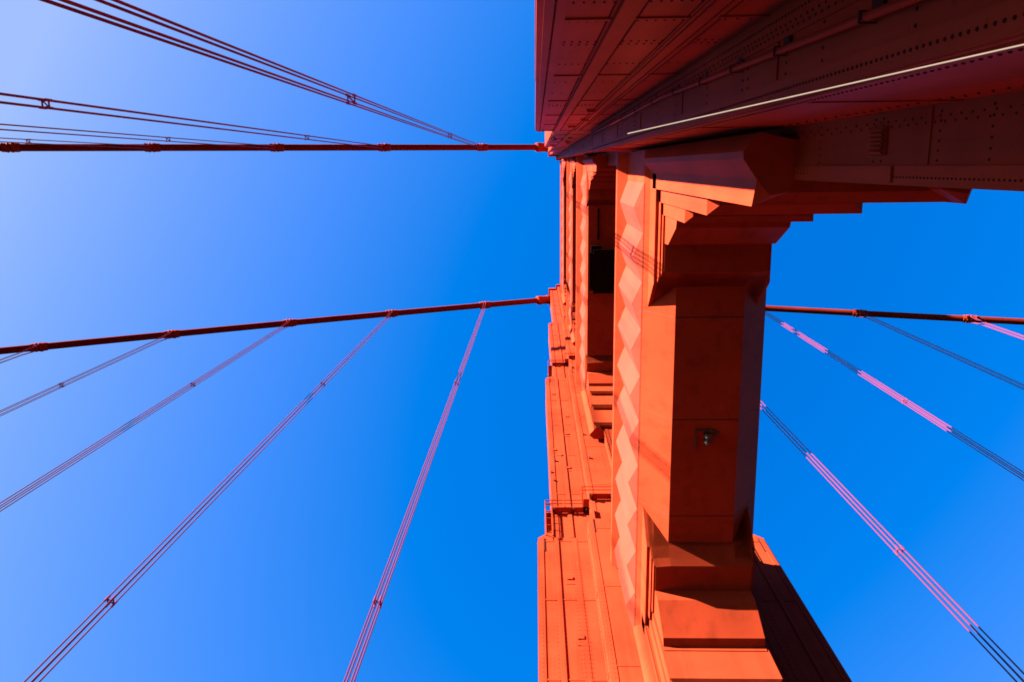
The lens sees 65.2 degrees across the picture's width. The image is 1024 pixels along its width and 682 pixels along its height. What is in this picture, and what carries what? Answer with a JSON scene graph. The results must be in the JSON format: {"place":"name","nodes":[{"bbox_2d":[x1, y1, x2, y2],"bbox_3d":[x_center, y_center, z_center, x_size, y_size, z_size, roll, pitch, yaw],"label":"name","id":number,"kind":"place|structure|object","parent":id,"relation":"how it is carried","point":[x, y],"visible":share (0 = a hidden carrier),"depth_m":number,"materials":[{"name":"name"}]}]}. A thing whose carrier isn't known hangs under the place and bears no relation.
{"place":"outdoors","nodes":[
{"label":"outdoors","id":0,"kind":"place"},
{"bbox_2d":[0,0,1023,681],"label":"sky","id":1,"kind":"structure","parent":0,"point":[278,579],"materials":[{"name":"blue"}]},
{"bbox_2d":[589,208,614,292],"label":"opening","id":2,"kind":"object","parent":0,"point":[601,270],"visible":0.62,"depth_m":71.93,"materials":[{"name":"black"}]},
{"bbox_3d":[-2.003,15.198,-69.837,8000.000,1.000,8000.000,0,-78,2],"label":"water","id":3,"kind":"structure","parent":0,"visible":0},
{"bbox_2d":[535,0,1023,681],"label":"suspension bridge tower","id":4,"kind":"structure","parent":3,"relation":"in","point":[657,560],"depth_m":31.75,"materials":[{"name":"metal"}]},
{"bbox_2d":[0,143,547,152],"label":"cable","id":5,"kind":"object","parent":4,"relation":"attached to","point":[153,147],"visible":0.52,"depth_m":122.10,"materials":[{"name":"paint"}]},
{"bbox_2d":[0,137,151,150],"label":"suspender rope","id":6,"kind":"object","parent":5,"relation":"hanging from","point":[29,142],"visible":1,"depth_m":93.44,"materials":[{"name":"paint"}]},
{"bbox_2d":[0,123,276,150],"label":"suspender rope","id":7,"kind":"object","parent":5,"relation":"hanging from","point":[123,137],"visible":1,"depth_m":75.54,"materials":[{"name":"paint"}]},
{"bbox_2d":[0,92,384,149],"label":"suspender rope","id":8,"kind":"object","parent":5,"relation":"hanging from","point":[43,100],"visible":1,"depth_m":49.12,"materials":[{"name":"paint"}]},
{"bbox_2d":[40,0,482,149],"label":"suspender rope","id":9,"kind":"object","parent":5,"relation":"hanging from","point":[66,7],"visible":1,"depth_m":22.48,"materials":[{"name":"paint"}]},
{"bbox_2d":[0,295,1023,354],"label":"cable","id":10,"kind":"object","parent":4,"relation":"attached to","point":[46,346],"visible":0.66,"depth_m":127.46,"materials":[{"name":"paint"}]},
{"bbox_2d":[0,344,38,363],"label":"suspender rope","id":11,"kind":"object","parent":10,"relation":"hanging from","point":[18,355],"visible":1,"depth_m":108.43,"materials":[{"name":"paint"}]},
{"bbox_2d":[0,330,171,415],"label":"suspender rope","id":12,"kind":"object","parent":10,"relation":"hanging from","point":[61,385],"visible":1,"depth_m":95.48,"materials":[{"name":"paint"}]},
{"bbox_2d":[0,320,289,511],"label":"suspender rope","id":13,"kind":"object","parent":10,"relation":"hanging from","point":[194,385],"visible":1,"depth_m":75.96,"materials":[{"name":"paint"}]},
{"bbox_2d":[24,310,391,681],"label":"suspender rope","id":14,"kind":"object","parent":10,"relation":"hanging from","point":[108,600],"visible":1,"depth_m":51.69,"materials":[{"name":"paint"}]},
{"bbox_2d":[343,303,485,681],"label":"suspender rope","id":15,"kind":"object","parent":10,"relation":"hanging from","point":[380,603],"visible":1,"depth_m":52.16,"materials":[{"name":"paint"}]},
{"bbox_2d":[760,400,1023,681],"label":"suspender rope","id":16,"kind":"object","parent":10,"relation":"hanging from","point":[970,625],"visible":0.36,"depth_m":48.89,"materials":[{"name":"paint"}]},
{"bbox_2d":[765,311,1023,480],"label":"suspender rope","id":17,"kind":"object","parent":10,"relation":"hanging from","point":[904,400],"visible":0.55,"depth_m":80.16,"materials":[{"name":"paint"}]},
{"bbox_2d":[859,310,1023,389],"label":"suspender rope","id":18,"kind":"object","parent":10,"relation":"hanging from","point":[946,353],"visible":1,"depth_m":102.43,"materials":[{"name":"paint"}]},
{"bbox_2d":[970,316,1023,339],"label":"suspender rope","id":19,"kind":"object","parent":10,"relation":"hanging from","point":[997,329],"visible":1,"depth_m":117.36,"materials":[{"name":"paint"}]},
{"bbox_2d":[694,430,718,448],"bbox_3d":[8.137,4.144,33.264,1.026,0.455,0.820,0,-78,2],"label":"soffit floodlight","id":20,"kind":"object","parent":4,"relation":"attached to","point":[708,438],"visible":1,"depth_m":33.34,"materials":[{"name":"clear glass"}]},
{"bbox_2d":[627,44,1023,133],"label":"cable","id":21,"kind":"object","parent":4,"relation":"hanging from","point":[989,52],"visible":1,"depth_m":5.90,"materials":[{"name":"beige metal"}]}
]}

